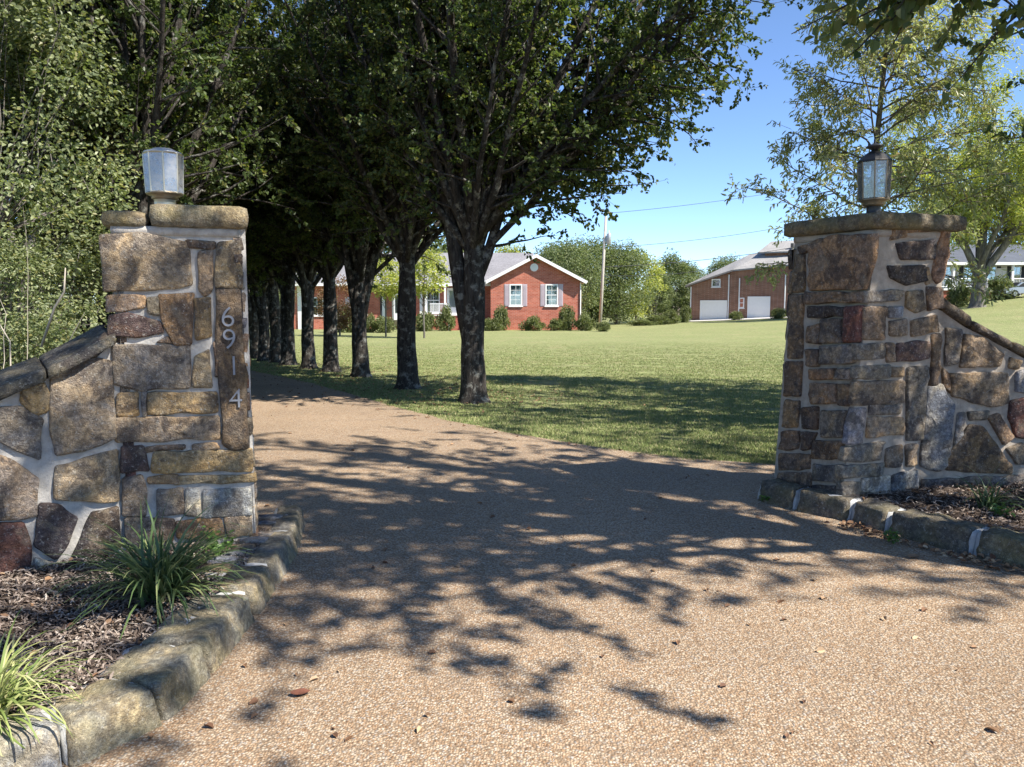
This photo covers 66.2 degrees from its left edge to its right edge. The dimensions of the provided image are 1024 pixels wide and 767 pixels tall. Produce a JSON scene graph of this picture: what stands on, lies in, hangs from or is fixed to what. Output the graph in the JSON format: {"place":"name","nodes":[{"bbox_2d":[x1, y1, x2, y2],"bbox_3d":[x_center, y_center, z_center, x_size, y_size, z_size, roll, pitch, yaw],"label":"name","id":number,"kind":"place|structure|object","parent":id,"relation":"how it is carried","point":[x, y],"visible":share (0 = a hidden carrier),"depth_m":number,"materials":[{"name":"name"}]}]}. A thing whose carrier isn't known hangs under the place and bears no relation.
{"place":"outdoors","nodes":[
{"label":"outdoors","id":0,"kind":"place"},
{"bbox_2d":[0,526,270,715],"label":"bark mulch","id":1,"kind":"object","parent":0,"point":[19,579],"visible":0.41,"depth_m":3.54,"materials":[{"name":"brown wood"}]},
{"bbox_2d":[0,606,108,756],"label":"lilyturf","id":2,"kind":"object","parent":1,"relation":"on","point":[16,692],"visible":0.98,"depth_m":2.72,"materials":[{"name":"green plant"}]},
{"bbox_2d":[0,325,127,578],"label":"wing wall","id":3,"kind":"structure","parent":1,"relation":"on","point":[61,475],"depth_m":4.21,"materials":[{"name":"stone"}]},
{"bbox_2d":[43,490,268,642],"bbox_3d":[-1.698,0.804,3.773,1.013,0.493,1.070,0,6,0],"label":"lilyturf","id":4,"kind":"object","parent":1,"relation":"on","point":[167,575],"visible":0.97,"depth_m":3.72,"materials":[{"name":"green plant"}]},
{"bbox_2d":[2,0,1023,303],"label":"sky","id":5,"kind":"structure","parent":0,"point":[739,137],"materials":[{"name":"blue"}]},
{"bbox_2d":[58,294,1023,463],"bbox_3d":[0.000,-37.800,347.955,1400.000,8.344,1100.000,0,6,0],"label":"lawn","id":6,"kind":"structure","parent":0,"point":[1004,318],"depth_m":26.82,"materials":[{"name":"green plant"}]},
{"bbox_2d":[0,38,84,292],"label":"woodland tree","id":7,"kind":"object","parent":6,"relation":"on","point":[14,89],"visible":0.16,"depth_m":10.02,"materials":[{"name":"green plant"}]},
{"bbox_2d":[0,209,84,367],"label":"vine tangle","id":8,"kind":"object","parent":6,"relation":"on","point":[50,320],"visible":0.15,"depth_m":5.99,"materials":[{"name":"brown plant"}]},
{"bbox_2d":[0,215,87,368],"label":"woodland shrub","id":9,"kind":"object","parent":6,"relation":"on","point":[13,269],"visible":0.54,"depth_m":7.49,"materials":[{"name":"green plant"}]},
{"bbox_2d":[1,27,110,336],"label":"woodland tree","id":10,"kind":"object","parent":6,"relation":"on","point":[71,279],"visible":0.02,"depth_m":14.84,"materials":[{"name":"green plant"}]},
{"bbox_2d":[0,0,142,369],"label":"woodland tree","id":11,"kind":"object","parent":6,"relation":"on","point":[53,37],"visible":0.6,"depth_m":8.36,"materials":[{"name":"green plant"}]},
{"bbox_2d":[0,0,155,352],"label":"woodland tree","id":12,"kind":"object","parent":6,"relation":"on","point":[20,105],"visible":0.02,"depth_m":11.86,"materials":[{"name":"green plant"}]},
{"bbox_2d":[0,0,167,358],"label":"woodland tree","id":13,"kind":"object","parent":6,"relation":"on","point":[91,265],"visible":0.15,"depth_m":9.56,"materials":[{"name":"green plant"}]},
{"bbox_2d":[9,58,220,327],"bbox_3d":[-9.421,-6.035,17.734,6.251,11.952,6.350,-2,6,-15],"label":"pear tree","id":14,"kind":"object","parent":6,"relation":"on","point":[102,322],"visible":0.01,"depth_m":17.99,"materials":[{"name":"green plant"}]},
{"bbox_2d":[11,179,222,333],"bbox_3d":[-10.826,-5.452,20.349,6.596,10.306,5.392,1,6,5],"label":"tree","id":15,"kind":"object","parent":6,"relation":"on","point":[88,326],"visible":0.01,"depth_m":20.41,"materials":[{"name":"green plant"}]},
{"bbox_2d":[0,0,255,313],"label":"pear tree","id":16,"kind":"object","parent":6,"relation":"on","point":[223,122],"depth_m":16.61,"materials":[{"name":"green plant"}]},
{"bbox_2d":[0,0,296,234],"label":"pear tree","id":17,"kind":"object","parent":6,"relation":"on","point":[257,24],"visible":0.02,"depth_m":12.66,"materials":[{"name":"green plant"}]},
{"bbox_2d":[0,0,313,253],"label":"pear tree","id":18,"kind":"object","parent":6,"relation":"on","point":[161,94],"visible":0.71,"depth_m":10.21,"materials":[{"name":"green plant"}]},
{"bbox_2d":[206,66,296,360],"bbox_3d":[-7.584,-5.370,22.230,6.266,9.790,5.123,1,6,7],"label":"pear tree","id":19,"kind":"object","parent":6,"relation":"on","point":[261,303],"depth_m":22.65,"materials":[{"name":"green plant"}]},
{"bbox_2d":[202,1,317,362],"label":"pear tree","id":20,"kind":"object","parent":6,"relation":"on","point":[275,325],"depth_m":21.95,"materials":[{"name":"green plant"}]},
{"bbox_2d":[194,0,333,365],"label":"pear tree","id":21,"kind":"object","parent":6,"relation":"on","point":[287,311],"visible":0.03,"depth_m":20.75,"materials":[{"name":"green plant"}]},
{"bbox_2d":[247,272,317,358],"bbox_3d":[-7.003,-5.981,24.065,5.525,10.638,8.088,6,8,44],"label":"pear tree","id":22,"kind":"object","parent":6,"relation":"on","point":[253,324],"depth_m":23.96,"materials":[{"name":"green plant"}]},
{"bbox_2d":[200,4,380,368],"bbox_3d":[-5.090,-5.156,19.832,5.123,9.790,6.266,6,8,43],"label":"pear tree","id":23,"kind":"object","parent":6,"relation":"on","point":[307,279],"visible":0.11,"depth_m":19.51,"materials":[{"name":"green plant"}]},
{"bbox_2d":[217,0,365,372],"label":"pear tree","id":24,"kind":"object","parent":6,"relation":"on","point":[327,270],"visible":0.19,"depth_m":17.82,"materials":[{"name":"green plant"}]},
{"bbox_2d":[210,0,450,377],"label":"pear tree","id":25,"kind":"object","parent":6,"relation":"on","point":[360,266],"visible":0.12,"depth_m":16.76,"materials":[{"name":"green plant"}]},
{"bbox_2d":[314,274,350,335],"bbox_3d":[-9.999,-4.436,45.664,2.815,3.828,3.302,-4,7,-36],"label":"ornamental tree","id":26,"kind":"object","parent":6,"relation":"on","point":[344,320],"visible":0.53,"depth_m":45.51,"materials":[{"name":"plant"}]},
{"bbox_2d":[337,307,351,332],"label":"round shrub","id":27,"kind":"object","parent":6,"relation":"on","point":[347,330],"visible":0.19,"depth_m":52.62,"materials":[{"name":"green plant"}]},
{"bbox_2d":[366,312,377,332],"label":"round shrub","id":28,"kind":"object","parent":6,"relation":"on","point":[370,319],"visible":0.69,"depth_m":52.62,"materials":[{"name":"green plant"}]},
{"bbox_2d":[224,0,538,389],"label":"pear tree","id":29,"kind":"object","parent":6,"relation":"on","point":[408,252],"visible":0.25,"depth_m":13.89,"materials":[{"name":"green plant"}]},
{"bbox_2d":[371,315,396,332],"bbox_3d":[-8.530,-3.887,52.339,1.931,1.387,1.503,5,8,42],"label":"round shrub","id":30,"kind":"object","parent":6,"relation":"on","point":[378,324],"visible":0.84,"depth_m":52.05,"materials":[{"name":"green plant"}]},
{"bbox_2d":[371,258,398,336],"bbox_3d":[-7.151,-4.790,43.623,3.012,4.892,2.882,-5,8,-40],"label":"ornamental tree","id":31,"kind":"object","parent":6,"relation":"on","point":[387,291],"visible":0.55,"depth_m":43.42,"materials":[{"name":"green plant"}]},
{"bbox_2d":[383,225,446,252],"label":"broadleaf tree","id":32,"kind":"object","parent":6,"relation":"on","point":[436,249],"visible":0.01,"depth_m":73.76,"materials":[{"name":"green plant"}]},
{"bbox_2d":[395,247,449,337],"bbox_3d":[-4.761,-4.752,41.869,3.034,5.149,3.171,-2,6,-16],"label":"ornamental tree","id":33,"kind":"object","parent":6,"relation":"on","point":[426,287],"visible":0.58,"depth_m":41.38,"materials":[{"name":"green plant"}]},
{"bbox_2d":[415,311,436,330],"bbox_3d":[-6.249,-4.394,56.254,1.670,1.752,2.360,1,6,10],"label":"round shrub","id":34,"kind":"object","parent":6,"relation":"on","point":[429,320],"visible":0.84,"depth_m":56.02,"materials":[{"name":"green plant"}]},
{"bbox_2d":[294,253,587,329],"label":"brick house","id":35,"kind":"structure","parent":6,"relation":"on","point":[520,287],"depth_m":59.74,"materials":[{"name":"red brick"}]},
{"bbox_2d":[314,297,322,316],"bbox_3d":[-15.360,-6.032,61.862,1.120,1.530,0.088,0,6,0],"label":"window","id":36,"kind":"structure","parent":35,"relation":"in","point":[315,301],"depth_m":61.88,"materials":[{"name":"white paint"}]},
{"bbox_2d":[392,294,397,319],"bbox_3d":[-8.922,-6.120,61.537,1.097,2.251,0.720,0,6,0],"label":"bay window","id":37,"kind":"structure","parent":35,"relation":"in","point":[394,315],"depth_m":61.28,"materials":[{"name":"white paint"}]},
{"bbox_2d":[427,288,440,312],"bbox_3d":[-6.195,-6.509,61.812,1.120,1.952,0.088,0,6,0],"label":"window","id":38,"kind":"structure","parent":35,"relation":"in","point":[435,298],"depth_m":61.84,"materials":[{"name":"white paint"}]},
{"bbox_2d":[447,288,456,314],"bbox_3d":[-4.638,-6.471,61.832,0.950,2.100,0.060,0,6,0],"label":"door","id":39,"kind":"structure","parent":35,"relation":"in","point":[450,295],"depth_m":61.79,"materials":[{"name":"white paint"}]},
{"bbox_2d":[509,284,522,306],"bbox_3d":[0.292,-6.678,59.577,1.100,1.722,0.098,0,6,0],"label":"window","id":40,"kind":"structure","parent":35,"relation":"in","point":[515,290],"depth_m":59.61,"materials":[{"name":"white paint"}]},
{"bbox_2d":[544,284,558,306],"bbox_3d":[3.018,-6.678,59.577,1.100,1.722,0.098,0,6,0],"label":"window","id":41,"kind":"structure","parent":35,"relation":"in","point":[551,290],"depth_m":59.61,"materials":[{"name":"white paint"}]},
{"bbox_2d":[435,303,455,330],"bbox_3d":[-4.833,-4.695,56.983,1.717,2.336,1.336,-3,7,-23],"label":"round shrub","id":42,"kind":"object","parent":6,"relation":"on","point":[446,316],"visible":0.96,"depth_m":56.76,"materials":[{"name":"green plant"}]},
{"bbox_2d":[484,317,501,330],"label":"round shrub","id":43,"kind":"object","parent":6,"relation":"on","point":[490,323],"visible":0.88,"depth_m":57.13,"materials":[{"name":"green plant"}]},
{"bbox_2d":[493,303,510,330],"bbox_3d":[-0.846,-4.784,57.953,1.336,2.336,1.717,4,7,33],"label":"round shrub","id":44,"kind":"object","parent":6,"relation":"on","point":[501,313],"visible":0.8,"depth_m":57.79,"materials":[{"name":"green plant"}]},
{"bbox_2d":[0,361,1023,744],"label":"leaf litter","id":45,"kind":"object","parent":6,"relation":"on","point":[964,555],"visible":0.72,"depth_m":4.78,"materials":[{"name":"brown plant"}]},
{"bbox_2d":[494,240,529,252],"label":"broadleaf tree","id":46,"kind":"object","parent":6,"relation":"on","point":[506,248],"visible":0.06,"depth_m":76.72,"materials":[{"name":"green plant"}]},
{"bbox_2d":[518,315,545,330],"bbox_3d":[1.477,-4.338,57.445,2.146,1.460,1.670,0,6,0],"label":"round shrub","id":47,"kind":"object","parent":6,"relation":"on","point":[533,323],"visible":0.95,"depth_m":57.12,"materials":[{"name":"green plant"}]},
{"bbox_2d":[289,0,803,403],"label":"pear tree","id":48,"kind":"object","parent":6,"relation":"on","point":[497,135],"visible":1,"depth_m":11.40,"materials":[{"name":"green plant"}]},
{"bbox_2d":[546,318,566,330],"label":"round shrub","id":49,"kind":"object","parent":6,"relation":"on","point":[555,325],"visible":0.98,"depth_m":57.48,"materials":[{"name":"green plant"}]},
{"bbox_2d":[533,239,586,277],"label":"broadleaf tree","id":50,"kind":"object","parent":6,"relation":"on","point":[545,246],"visible":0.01,"depth_m":84.56,"materials":[{"name":"green plant"}]},
{"bbox_2d":[558,303,575,330],"bbox_3d":[4.076,-4.787,57.964,1.253,2.336,1.609,-3,7,-24],"label":"round shrub","id":51,"kind":"object","parent":6,"relation":"on","point":[566,315],"visible":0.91,"depth_m":57.76,"materials":[{"name":"green plant"}]},
{"bbox_2d":[538,233,613,317],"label":"broadleaf tree","id":52,"kind":"object","parent":6,"relation":"on","point":[557,256],"visible":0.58,"depth_m":72.14,"materials":[{"name":"green plant"}]},
{"bbox_2d":[573,312,597,330],"bbox_3d":[5.364,-4.436,57.253,1.824,1.606,1.420,1,6,8],"label":"round shrub","id":53,"kind":"object","parent":6,"relation":"on","point":[584,322],"visible":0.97,"depth_m":56.98,"materials":[{"name":"green plant"}]},
{"bbox_2d":[564,231,639,322],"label":"broadleaf tree","id":54,"kind":"object","parent":6,"relation":"on","point":[616,304],"visible":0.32,"depth_m":77.73,"materials":[{"name":"green plant"}]},
{"bbox_2d":[596,321,610,331],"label":"round shrub","id":55,"kind":"object","parent":6,"relation":"on","point":[603,326],"visible":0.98,"depth_m":54.73,"materials":[{"name":"green plant"}]},
{"bbox_2d":[599,216,610,322],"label":"utility pole","id":56,"kind":"object","parent":6,"relation":"on","point":[607,238],"visible":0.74,"depth_m":65.23,"materials":[{"name":"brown wood"}]},
{"bbox_2d":[606,227,779,247],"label":"power line","id":57,"kind":"object","parent":56,"relation":"attached to","point":[688,240],"visible":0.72,"depth_m":67.32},
{"bbox_2d":[609,247,793,266],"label":"power line","id":58,"kind":"object","parent":56,"relation":"attached to","point":[696,260],"visible":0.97,"depth_m":70.78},
{"bbox_2d":[613,174,869,212],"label":"power line","id":59,"kind":"object","parent":56,"relation":"attached to","point":[715,201],"visible":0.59,"depth_m":67.17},
{"bbox_2d":[575,236,660,323],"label":"broadleaf tree","id":60,"kind":"object","parent":6,"relation":"on","point":[618,317],"visible":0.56,"depth_m":77.75,"materials":[{"name":"green plant"}]},
{"bbox_2d":[608,246,668,320],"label":"broadleaf tree","id":61,"kind":"object","parent":6,"relation":"on","point":[658,281],"visible":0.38,"depth_m":82.65,"materials":[{"name":"green plant"}]},
{"bbox_2d":[626,318,659,325],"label":"round shrub","id":62,"kind":"object","parent":6,"relation":"on","point":[641,322],"visible":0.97,"depth_m":71.51,"materials":[{"name":"green plant"}]},
{"bbox_2d":[637,265,676,318],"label":"broadleaf tree","id":63,"kind":"object","parent":6,"relation":"on","point":[661,308],"visible":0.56,"depth_m":86.86,"materials":[{"name":"green plant"}]},
{"bbox_2d":[646,314,674,324],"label":"round shrub","id":64,"kind":"object","parent":6,"relation":"on","point":[661,319],"visible":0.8,"depth_m":73.22,"materials":[{"name":"green plant"}]},
{"bbox_2d":[661,308,681,323],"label":"round shrub","id":65,"kind":"object","parent":6,"relation":"on","point":[671,316],"visible":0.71,"depth_m":75.24,"materials":[{"name":"green plant"}]},
{"bbox_2d":[650,247,697,314],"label":"broadleaf tree","id":66,"kind":"object","parent":6,"relation":"on","point":[682,292],"visible":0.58,"depth_m":90.11,"materials":[{"name":"green plant"}]},
{"bbox_2d":[679,305,691,322],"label":"round shrub","id":67,"kind":"object","parent":6,"relation":"on","point":[685,315],"visible":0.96,"depth_m":79.44,"materials":[{"name":"green plant"}]},
{"bbox_2d":[672,259,707,303],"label":"broadleaf tree","id":68,"kind":"object","parent":6,"relation":"on","point":[698,273],"visible":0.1,"depth_m":109.84,"materials":[{"name":"green plant"}]},
{"bbox_2d":[703,252,743,276],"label":"broadleaf tree","id":69,"kind":"object","parent":6,"relation":"on","point":[720,263],"visible":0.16,"depth_m":122.75,"materials":[{"name":"green plant"}]},
{"bbox_2d":[729,310,743,319],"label":"round shrub","id":70,"kind":"object","parent":6,"relation":"on","point":[735,315],"visible":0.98,"depth_m":78.89,"materials":[{"name":"green plant"}]},
{"bbox_2d":[685,241,793,319],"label":"barn with garage doors","id":71,"kind":"structure","parent":6,"relation":"on","point":[724,292],"depth_m":82.85,"materials":[{"name":"red-brown brick"},{"name":"light grey shingle"},{"name":"white paint"}]},
{"bbox_2d":[701,302,724,319],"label":"garage door","id":72,"kind":"structure","parent":71,"relation":"in","point":[710,310],"depth_m":84.31,"materials":[{"name":"white paint"}]},
{"bbox_2d":[711,279,720,287],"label":"window","id":73,"kind":"structure","parent":71,"relation":"in","point":[716,283],"depth_m":83.86,"materials":[{"name":"white glass"}]},
{"bbox_2d":[749,298,768,317],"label":"garage door","id":74,"kind":"structure","parent":71,"relation":"in","point":[758,307],"depth_m":81.86,"materials":[{"name":"white paint"}]},
{"bbox_2d":[691,317,787,320],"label":"garage forecourt","id":75,"kind":"structure","parent":6,"relation":"on","point":[739,319],"depth_m":80.79,"materials":[{"name":"concrete"}]},
{"bbox_2d":[769,307,786,318],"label":"round shrub","id":76,"kind":"object","parent":6,"relation":"on","point":[780,313],"visible":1,"depth_m":75.39,"materials":[{"name":"green plant"}]},
{"bbox_2d":[721,0,1023,306],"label":"willow oak","id":77,"kind":"object","parent":6,"relation":"on","point":[832,149],"visible":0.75,"depth_m":12.67,"materials":[{"name":"green plant"}]},
{"bbox_2d":[791,0,1023,105],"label":"pear tree","id":78,"kind":"object","parent":6,"relation":"on","point":[897,19],"visible":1,"depth_m":4.25,"materials":[{"name":"green plant"}]},
{"bbox_2d":[878,23,1023,307],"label":"shade tree","id":79,"kind":"object","parent":6,"relation":"on","point":[1013,223],"visible":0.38,"depth_m":63.99,"materials":[{"name":"green plant"}]},
{"bbox_2d":[944,283,970,306],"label":"round shrub","id":80,"kind":"object","parent":6,"relation":"on","point":[959,298],"visible":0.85,"depth_m":69.03,"materials":[{"name":"green plant"}]},
{"bbox_2d":[917,0,1023,142],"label":"pear tree","id":81,"kind":"object","parent":6,"relation":"on","point":[1001,134],"visible":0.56,"depth_m":8.85,"materials":[{"name":"green plant"}]},
{"bbox_2d":[942,245,1023,298],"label":"white house","id":82,"kind":"structure","parent":6,"relation":"on","point":[1010,261],"depth_m":81.17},
{"bbox_2d":[942,266,951,283],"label":"window","id":83,"kind":"structure","parent":82,"relation":"in","point":[948,272],"depth_m":81.22,"materials":[{"name":"glass"}]},
{"bbox_2d":[996,268,1005,277],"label":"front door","id":84,"kind":"structure","parent":82,"relation":"in","point":[999,271],"depth_m":81.18,"materials":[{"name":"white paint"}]},
{"bbox_2d":[1014,266,1021,281],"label":"window","id":85,"kind":"structure","parent":82,"relation":"in","point":[1017,271],"depth_m":81.22,"materials":[{"name":"glass"}]},
{"bbox_2d":[952,176,1021,244],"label":"broadleaf tree","id":86,"kind":"object","parent":6,"relation":"on","point":[990,235],"visible":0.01,"depth_m":102.56,"materials":[{"name":"green plant"}]},
{"bbox_2d":[987,275,1001,299],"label":"round shrub","id":87,"kind":"object","parent":6,"relation":"on","point":[993,285],"visible":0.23,"depth_m":74.84,"materials":[{"name":"green plant"}]},
{"bbox_2d":[991,276,1021,299],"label":"round shrub","id":88,"kind":"object","parent":6,"relation":"on","point":[1008,282],"visible":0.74,"depth_m":73.21,"materials":[{"name":"green plant"}]},
{"bbox_2d":[999,77,1023,88],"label":"pear tree","id":89,"kind":"object","parent":6,"relation":"on","point":[1010,83],"visible":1,"depth_m":11.14,"materials":[{"name":"green plant"}]},
{"bbox_2d":[1001,282,1023,296],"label":"parked car","id":90,"kind":"object","parent":6,"relation":"on","point":[1019,289],"visible":0.66,"depth_m":72.69,"materials":[{"name":"silver metal"}]},
{"bbox_2d":[61,370,1023,766],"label":"driveway","id":91,"kind":"structure","parent":0,"point":[537,626],"depth_m":3.75,"materials":[{"name":"beige gravel"}]},
{"bbox_2d":[0,505,305,766],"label":"stone kerb","id":92,"kind":"structure","parent":91,"relation":"on","point":[152,685],"depth_m":3.01,"materials":[{"name":"grey stone"}]},
{"bbox_2d":[194,514,283,581],"bbox_3d":[-1.593,0.999,4.699,0.306,0.180,1.252,0,6,0],"label":"stone footing","id":93,"kind":"object","parent":91,"relation":"on","point":[266,520],"visible":0.36,"depth_m":4.51,"materials":[{"name":"grey stone"}]},
{"bbox_2d":[98,203,258,553],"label":"stone pillar","id":94,"kind":"structure","parent":93,"relation":"on","point":[174,279],"depth_m":4.45,"materials":[{"name":"stone"}]},
{"bbox_2d":[142,147,183,203],"bbox_3d":[-2.073,-1.213,4.679,0.220,0.375,0.220,0,6,0],"label":"pillar lantern","id":95,"kind":"object","parent":94,"relation":"on","point":[164,195],"visible":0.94,"depth_m":4.63,"materials":[{"name":"silver metal"}]},
{"bbox_2d":[199,525,236,555],"bbox_3d":[-1.657,0.897,4.362,0.254,0.166,0.207,2,6,17],"label":"weed","id":96,"kind":"object","parent":93,"relation":"on","point":[216,544],"visible":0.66,"depth_m":4.37,"materials":[{"name":"green plant"}]},
{"bbox_2d":[290,688,309,694],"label":"fallen leaf","id":97,"kind":"object","parent":91,"relation":"on","point":[299,691],"visible":1,"depth_m":3.09,"materials":[{"name":"brown plant"}]},
{"bbox_2d":[774,211,966,495],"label":"stone pillar","id":98,"kind":"structure","parent":91,"relation":"on","point":[862,367],"depth_m":5.72,"materials":[{"name":"brown stone"}]},
{"bbox_2d":[857,138,892,212],"bbox_3d":[2.686,-1.521,5.823,0.228,0.582,0.223,0,6,0],"label":"pillar lantern","id":99,"kind":"object","parent":98,"relation":"on","point":[874,156],"visible":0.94,"depth_m":5.78,"materials":[{"name":"black metal"}]},
{"bbox_2d":[757,479,1023,567],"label":"stone kerb","id":100,"kind":"structure","parent":91,"relation":"on","point":[947,532],"depth_m":5.15,"materials":[{"name":"grey stone"}]},
{"bbox_2d":[883,528,901,543],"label":"weed","id":101,"kind":"object","parent":91,"relation":"on","point":[890,536],"visible":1,"depth_m":4.97,"materials":[{"name":"green plant"}]},
{"bbox_2d":[772,477,1023,532],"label":"bark mulch","id":102,"kind":"object","parent":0,"point":[972,504],"visible":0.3,"depth_m":5.57,"materials":[{"name":"brown wood"}]},
{"bbox_2d":[914,299,1023,488],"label":"wing wall","id":103,"kind":"structure","parent":102,"relation":"in","point":[974,421],"depth_m":6.05,"materials":[{"name":"stone"}]},
{"bbox_2d":[946,466,1023,511],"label":"lilyturf","id":104,"kind":"object","parent":102,"relation":"on","point":[987,501],"visible":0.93,"depth_m":5.43,"materials":[{"name":"green plant"}]},
{"bbox_2d":[989,502,1015,516],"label":"weed","id":105,"kind":"object","parent":102,"relation":"on","point":[998,508],"visible":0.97,"depth_m":5.20,"materials":[{"name":"green plant"}]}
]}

